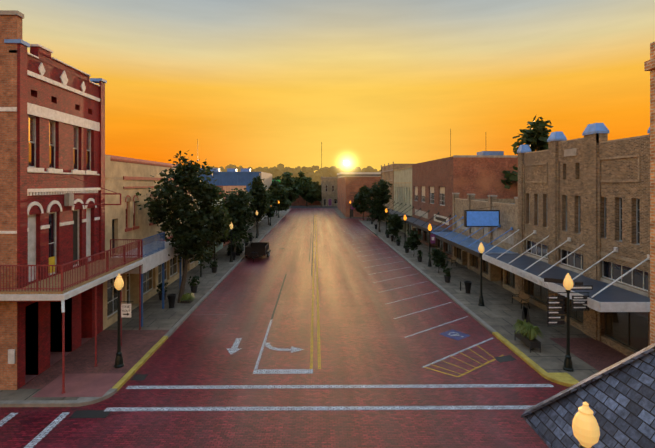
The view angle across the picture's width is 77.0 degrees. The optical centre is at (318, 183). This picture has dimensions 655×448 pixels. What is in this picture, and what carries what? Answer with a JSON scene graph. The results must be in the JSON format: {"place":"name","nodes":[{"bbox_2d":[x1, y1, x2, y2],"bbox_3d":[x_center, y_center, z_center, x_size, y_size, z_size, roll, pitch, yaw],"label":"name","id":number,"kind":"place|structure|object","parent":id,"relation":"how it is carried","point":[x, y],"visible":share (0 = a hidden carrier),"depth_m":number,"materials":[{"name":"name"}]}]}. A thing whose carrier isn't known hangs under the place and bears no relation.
{"place":"outdoors","nodes":[
{"label":"outdoors","id":0,"kind":"place"},
{"bbox_2d":[0,208,568,447],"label":"road","id":1,"kind":"structure","parent":0,"point":[364,333],"depth_m":19.78,"materials":[{"name":"brick"}]},
{"bbox_2d":[199,168,271,219],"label":"building","id":2,"kind":"structure","parent":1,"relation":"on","point":[234,177],"depth_m":97.19,"materials":[{"name":"metal"}]},
{"bbox_2d":[244,242,270,261],"bbox_3d":[-7.434,8.143,48.972,2.880,1.560,5.670,0,0,-1],"label":"car","id":3,"kind":"object","parent":1,"relation":"on","point":[257,249],"visible":1,"depth_m":47.99,"materials":[{"name":"metal"}]},
{"bbox_2d":[0,215,553,447],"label":"road markings","id":4,"kind":"object","parent":1,"relation":"on","point":[455,334],"visible":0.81,"depth_m":18.11,"materials":[{"name":"white paint"}]},
{"bbox_2d":[382,164,411,222],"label":"building","id":5,"kind":"structure","parent":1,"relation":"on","point":[397,166],"depth_m":86.25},
{"bbox_2d":[387,168,411,234],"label":"pale green building","id":6,"kind":"structure","parent":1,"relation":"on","point":[402,202],"depth_m":74.17,"materials":[{"name":"paint"}]},
{"bbox_2d":[0,209,627,406],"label":"sidewalk","id":7,"kind":"structure","parent":0,"point":[497,316],"depth_m":23.53,"materials":[{"name":"concrete"}]},
{"bbox_2d":[0,10,106,389],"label":"brick building","id":8,"kind":"structure","parent":7,"relation":"on","point":[52,125],"depth_m":19.31,"materials":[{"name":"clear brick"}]},
{"bbox_2d":[0,176,145,393],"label":"balcony","id":9,"kind":"structure","parent":7,"relation":"on","point":[63,286],"depth_m":18.87,"materials":[{"name":"red metal"}]},
{"bbox_2d":[114,274,123,367],"bbox_3d":[-9.623,6.548,19.826,0.460,4.470,0.460,0,0,-1],"label":"lamp post","id":10,"kind":"object","parent":7,"relation":"on","point":[118,286],"visible":1,"depth_m":19.75,"materials":[{"name":"metal"}]},
{"bbox_2d":[117,300,132,323],"bbox_3d":[-9.308,6.173,19.829,0.770,1.100,0.140,0,0,-1],"label":"one way sign","id":11,"kind":"object","parent":10,"relation":"attached to","point":[120,312],"visible":1,"depth_m":19.77,"materials":[{"name":"metal"}]},
{"bbox_2d":[103,154,197,329],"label":"building","id":12,"kind":"structure","parent":7,"relation":"on","point":[128,179],"depth_m":28.63,"materials":[{"name":"beige paint"}]},
{"bbox_2d":[156,282,167,299],"bbox_3d":[-11.881,8.119,31.271,0.935,1.328,0.800,0,0,-1],"label":"pot plant","id":13,"kind":"object","parent":7,"relation":"on","point":[159,286],"visible":0.65,"depth_m":31.13,"materials":[{"name":"green plant"}]},
{"bbox_2d":[115,232,214,326],"bbox_3d":[-11.906,6.078,34.721,2.200,5.410,19.350,0,0,-1],"label":"canopy","id":14,"kind":"object","parent":7,"relation":"on","point":[156,253],"visible":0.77,"depth_m":27.69,"materials":[{"name":"white metal"}]},
{"bbox_2d":[167,293,175,307],"bbox_3d":[-10.457,8.328,29.259,0.660,0.910,0.660,0,0,-1],"label":"trash can","id":15,"kind":"object","parent":7,"relation":"on","point":[171,299],"visible":1,"depth_m":29.09,"materials":[{"name":"black metal"}]},
{"bbox_2d":[135,150,235,302],"bbox_3d":[-9.789,3.143,30.665,5.030,11.424,7.273,0,0,43],"label":"tree","id":16,"kind":"object","parent":7,"relation":"on","point":[192,235],"visible":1,"depth_m":30.20,"materials":[{"name":"green plant"}]},
{"bbox_2d":[179,292,194,302],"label":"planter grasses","id":17,"kind":"object","parent":7,"relation":"on","point":[187,298],"visible":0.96,"depth_m":30.35,"materials":[{"name":"green plant"}]},
{"bbox_2d":[188,275,199,292],"bbox_3d":[-10.083,8.124,33.261,0.909,1.319,0.873,0,0,29],"label":"pot plant","id":18,"kind":"object","parent":7,"relation":"on","point":[193,286],"visible":0.98,"depth_m":33.12,"materials":[{"name":"green plant"}]},
{"bbox_2d":[209,259,217,272],"bbox_3d":[-10.448,8.105,40.771,0.885,1.357,0.910,0,0,-21],"label":"pot plant","id":19,"kind":"object","parent":7,"relation":"on","point":[213,267],"visible":0.85,"depth_m":40.57,"materials":[{"name":"green plant"}]},
{"bbox_2d":[198,198,235,263],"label":"teal building","id":20,"kind":"structure","parent":7,"relation":"on","point":[218,247],"depth_m":52.45,"materials":[{"name":"paint"}]},
{"bbox_2d":[229,222,232,261],"bbox_3d":[-9.861,6.548,46.365,0.460,4.470,0.460,0,0,-1],"label":"lamp post","id":21,"kind":"object","parent":7,"relation":"on","point":[231,256],"visible":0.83,"depth_m":46.29,"materials":[{"name":"metal"}]},
{"bbox_2d":[227,242,243,255],"bbox_3d":[-10.391,8.096,51.355,1.928,1.374,2.484,0,0,-1],"label":"hedge","id":22,"kind":"object","parent":7,"relation":"on","point":[239,249],"visible":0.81,"depth_m":50.41,"materials":[{"name":"green plant"}]},
{"bbox_2d":[216,188,255,256],"bbox_3d":[-10.240,4.637,49.142,5.099,8.399,5.176,0,0,-1],"label":"tree","id":23,"kind":"object","parent":7,"relation":"on","point":[239,210],"visible":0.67,"depth_m":48.25,"materials":[{"name":"green plant"}]},
{"bbox_2d":[218,186,253,246],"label":"brick building","id":24,"kind":"structure","parent":7,"relation":"on","point":[227,188],"depth_m":61.01,"materials":[{"name":"brown brick"}]},
{"bbox_2d":[244,237,249,246],"bbox_3d":[-10.140,8.086,57.706,0.944,1.394,0.885,0,0,-1],"label":"pot plant","id":25,"kind":"object","parent":7,"relation":"on","point":[247,241],"visible":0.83,"depth_m":57.55,"materials":[{"name":"green plant"}]},
{"bbox_2d":[246,192,260,230],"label":"stucco building","id":26,"kind":"structure","parent":7,"relation":"on","point":[254,223],"depth_m":83.69,"materials":[{"name":"paint"}]},
{"bbox_2d":[255,211,257,237],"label":"lamp post","id":27,"kind":"object","parent":7,"relation":"on","point":[256,225],"visible":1,"depth_m":66.61,"materials":[{"name":"metal"}]},
{"bbox_2d":[248,175,270,235],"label":"tree","id":28,"kind":"object","parent":7,"relation":"on","point":[258,190],"visible":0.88,"depth_m":68.98,"materials":[{"name":"green plant"}]},
{"bbox_2d":[265,191,278,224],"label":"tree","id":29,"kind":"object","parent":7,"relation":"on","point":[270,202],"visible":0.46,"depth_m":87.09,"materials":[{"name":"green plant"}]},
{"bbox_2d":[268,179,291,215],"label":"tree","id":30,"kind":"object","parent":7,"relation":"on","point":[275,188],"visible":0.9,"depth_m":112.67,"materials":[{"name":"green plant"}]},
{"bbox_2d":[351,185,371,219],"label":"tree","id":31,"kind":"object","parent":7,"relation":"on","point":[362,206],"visible":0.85,"depth_m":98.25,"materials":[{"name":"green plant"}]},
{"bbox_2d":[363,179,392,231],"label":"tree","id":32,"kind":"object","parent":7,"relation":"on","point":[379,191],"visible":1,"depth_m":74.66,"materials":[{"name":"green plant"}]},
{"bbox_2d":[386,214,403,241],"bbox_3d":[11.458,6.667,61.975,2.914,4.349,3.033,0,0,-1],"label":"tree","id":33,"kind":"object","parent":7,"relation":"on","point":[394,222],"visible":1,"depth_m":61.52,"materials":[{"name":"green plant"}]},
{"bbox_2d":[396,236,401,245],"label":"pot plant","id":34,"kind":"object","parent":7,"relation":"on","point":[398,240],"visible":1,"depth_m":58.30,"materials":[{"name":"green plant"}]},
{"bbox_2d":[403,215,406,247],"bbox_3d":[11.801,6.498,56.359,0.460,4.570,0.460,0,0,-1],"label":"lamp post","id":35,"kind":"object","parent":7,"relation":"on","point":[405,217],"visible":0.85,"depth_m":56.31,"materials":[{"name":"metal"}]},
{"bbox_2d":[403,243,408,252],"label":"pot plant","id":36,"kind":"object","parent":7,"relation":"on","point":[406,248],"visible":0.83,"depth_m":52.26,"materials":[{"name":"green plant"}]},
{"bbox_2d":[405,230,422,256],"bbox_3d":[11.475,7.174,49.967,2.189,3.312,2.465,0,0,-1],"label":"topiary tree","id":37,"kind":"object","parent":7,"relation":"on","point":[413,241],"visible":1,"depth_m":49.49,"materials":[{"name":"green plant"}]},
{"bbox_2d":[417,250,422,261],"bbox_3d":[11.416,8.095,46.478,0.874,1.375,0.837,0,0,-41],"label":"pot plant","id":38,"kind":"object","parent":7,"relation":"on","point":[419,256],"visible":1,"depth_m":46.29,"materials":[{"name":"green plant"}]},
{"bbox_2d":[428,224,431,266],"bbox_3d":[11.813,6.498,43.859,0.460,4.570,0.460,0,0,-1],"label":"lamp post","id":39,"kind":"object","parent":7,"relation":"on","point":[429,229],"visible":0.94,"depth_m":43.76,"materials":[{"name":"metal"}]},
{"bbox_2d":[430,234,434,243],"bbox_3d":[12.113,5.873,43.859,0.600,1.026,0.035,0,0,-1],"label":"purple banner","id":40,"kind":"object","parent":39,"relation":"attached to","point":[432,238],"visible":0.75,"depth_m":43.85,"materials":[{"name":"fabric"}]},
{"bbox_2d":[428,246,448,272],"bbox_3d":[11.712,7.487,40.274,2.007,2.679,1.929,0,0,-22],"label":"topiary tree","id":41,"kind":"object","parent":7,"relation":"on","point":[439,257],"visible":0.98,"depth_m":40.23,"materials":[{"name":"green plant"}]},
{"bbox_2d":[443,267,451,282],"bbox_3d":[11.431,8.107,36.765,0.856,1.352,0.918,0,0,-1],"label":"pot plant","id":42,"kind":"object","parent":7,"relation":"on","point":[447,277],"visible":1,"depth_m":36.55,"materials":[{"name":"green plant"}]},
{"bbox_2d":[400,156,516,257],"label":"brown brick building","id":43,"kind":"structure","parent":7,"relation":"on","point":[437,183],"depth_m":49.13,"materials":[{"name":"red brick"}]},
{"bbox_2d":[464,281,471,292],"bbox_3d":[12.008,8.328,33.160,0.660,0.910,0.660,0,0,-1],"label":"trash can","id":44,"kind":"object","parent":7,"relation":"on","point":[468,284],"visible":1,"depth_m":32.98,"materials":[{"name":"black metal"}]},
{"bbox_2d":[413,209,529,321],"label":"shop signs","id":45,"kind":"object","parent":7,"relation":"on","point":[440,219],"visible":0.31,"depth_m":51.25,"materials":[{"name":"metal"}]},
{"bbox_2d":[478,242,484,305],"bbox_3d":[11.739,6.498,29.758,0.460,4.570,0.460,0,0,-1],"label":"lamp post","id":46,"kind":"object","parent":7,"relation":"on","point":[481,249],"visible":1,"depth_m":29.69,"materials":[{"name":"metal"}]},
{"bbox_2d":[452,193,517,295],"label":"building","id":47,"kind":"structure","parent":7,"relation":"on","point":[500,276],"depth_m":37.29,"materials":[{"name":"brick"}]},
{"bbox_2d":[427,215,514,256],"bbox_3d":[14.025,4.638,39.728,3.050,2.270,15.000,0,0,-1],"label":"canopy","id":48,"kind":"object","parent":47,"relation":"attached to","point":[469,244],"visible":0.73,"depth_m":37.74,"materials":[{"name":"metal"}]},
{"bbox_2d":[464,206,499,226],"bbox_3d":[14.112,2.816,35.679,2.952,1.815,0.460,0,0,-1],"label":"billboard","id":49,"kind":"object","parent":47,"relation":"attached to","point":[480,218],"visible":0.94,"depth_m":35.45,"materials":[{"name":"metal"}]},
{"bbox_2d":[512,290,529,308],"bbox_3d":[14.500,8.308,29.582,0.669,0.964,1.500,0,0,-1],"label":"bench","id":50,"kind":"object","parent":7,"relation":"on","point":[520,299],"visible":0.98,"depth_m":29.54,"materials":[{"name":"brown wood"}]},
{"bbox_2d":[512,319,542,352],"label":"planter grasses","id":51,"kind":"object","parent":7,"relation":"on","point":[526,333],"visible":1,"depth_m":21.89,"materials":[{"name":"plant"}]},
{"bbox_2d":[563,273,573,371],"bbox_3d":[11.781,6.498,19.458,0.460,4.570,0.460,0,0,-1],"label":"lamp post","id":52,"kind":"object","parent":7,"relation":"on","point":[568,286],"visible":1,"depth_m":19.39,"materials":[{"name":"metal"}]},
{"bbox_2d":[544,278,592,326],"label":"street name signs","id":53,"kind":"object","parent":52,"relation":"attached to","point":[578,286],"visible":1,"depth_m":19.44,"materials":[{"name":"metal"}]},
{"bbox_2d":[517,123,649,355],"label":"tan brick building","id":54,"kind":"structure","parent":7,"relation":"on","point":[590,189],"depth_m":23.30,"materials":[{"name":"brick"}]},
{"bbox_2d":[482,230,649,311],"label":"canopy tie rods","id":55,"kind":"object","parent":54,"relation":"attached to","point":[605,297],"visible":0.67,"depth_m":22.31,"materials":[{"name":"metal"}]},
{"bbox_2d":[517,270,547,286],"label":"canopy sign letters","id":56,"kind":"object","parent":55,"relation":"attached to","point":[518,272],"visible":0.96,"depth_m":24.37,"materials":[{"name":"white metal"}]},
{"bbox_2d":[0,0,654,171],"label":"sky","id":57,"kind":"structure","parent":0,"point":[254,84],"materials":[{"name":"orange"}]},
{"bbox_2d":[289,205,370,217],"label":"pavement","id":58,"kind":"structure","parent":0,"point":[339,212],"depth_m":154.84,"materials":[{"name":"concrete"}]},
{"bbox_2d":[280,171,299,207],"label":"tree","id":59,"kind":"object","parent":58,"relation":"on","point":[286,180],"visible":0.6,"depth_m":149.84,"materials":[{"name":"green plant"}]},
{"bbox_2d":[292,171,311,189],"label":"tree","id":60,"kind":"object","parent":58,"relation":"on","point":[297,179],"visible":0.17,"depth_m":170.28,"materials":[{"name":"green plant"}]},
{"bbox_2d":[281,177,337,205],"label":"building","id":61,"kind":"structure","parent":58,"relation":"on","point":[329,191],"depth_m":163.92,"materials":[{"name":"brick"}]},
{"bbox_2d":[298,177,320,205],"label":"tree","id":62,"kind":"object","parent":58,"relation":"on","point":[309,192],"visible":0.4,"depth_m":159.34,"materials":[{"name":"green plant"}]},
{"bbox_2d":[315,181,321,202],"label":"tree","id":63,"kind":"object","parent":58,"relation":"on","point":[319,187],"depth_m":167.26,"materials":[{"name":"green plant"}]},
{"bbox_2d":[337,172,380,216],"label":"building block","id":64,"kind":"structure","parent":58,"relation":"on","point":[349,184],"depth_m":108.68,"materials":[{"name":"brown brick"}]},
{"bbox_2d":[381,162,393,208],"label":"building trim","id":65,"kind":"structure","parent":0,"point":[384,171],"depth_m":88.66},
{"bbox_2d":[447,255,456,265],"bbox_3d":[14.367,8.308,44.482,0.669,0.964,1.500,0,0,-1],"label":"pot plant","id":66,"kind":"object","parent":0,"point":[453,259],"visible":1,"depth_m":44.11,"materials":[{"name":"brown plant"}]},
{"bbox_2d":[450,129,517,196],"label":"building","id":67,"kind":"structure","parent":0,"point":[492,154],"depth_m":47.42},
{"bbox_2d":[501,116,553,188],"bbox_3d":[25.641,0.379,48.050,8.602,16.922,8.440,0,0,43],"label":"tree","id":68,"kind":"object","parent":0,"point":[535,136],"visible":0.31,"depth_m":47.41,"materials":[{"name":"green plant"}]},
{"bbox_2d":[572,402,599,447],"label":"globe","id":69,"kind":"object","parent":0,"point":[586,429],"depth_m":7.38,"materials":[{"name":"glass"}]},
{"bbox_2d":[521,343,654,447],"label":"roof","id":70,"kind":"structure","parent":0,"point":[618,397],"depth_m":8.53,"materials":[{"name":"grey tile"}]},
{"bbox_2d":[644,41,654,344],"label":"building","id":71,"kind":"structure","parent":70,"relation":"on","point":[649,65],"depth_m":9.10,"materials":[{"name":"brown brick"}]},
{"label":"terrain ground","id":72,"kind":"structure","parent":0,"visible":0},
{"bbox_2d":[205,163,380,184],"bbox_3d":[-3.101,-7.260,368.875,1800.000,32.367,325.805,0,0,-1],"label":"tree line","id":73,"kind":"object","parent":72,"relation":"on","point":[317,175],"depth_m":263.51,"materials":[{"name":"green plant"}]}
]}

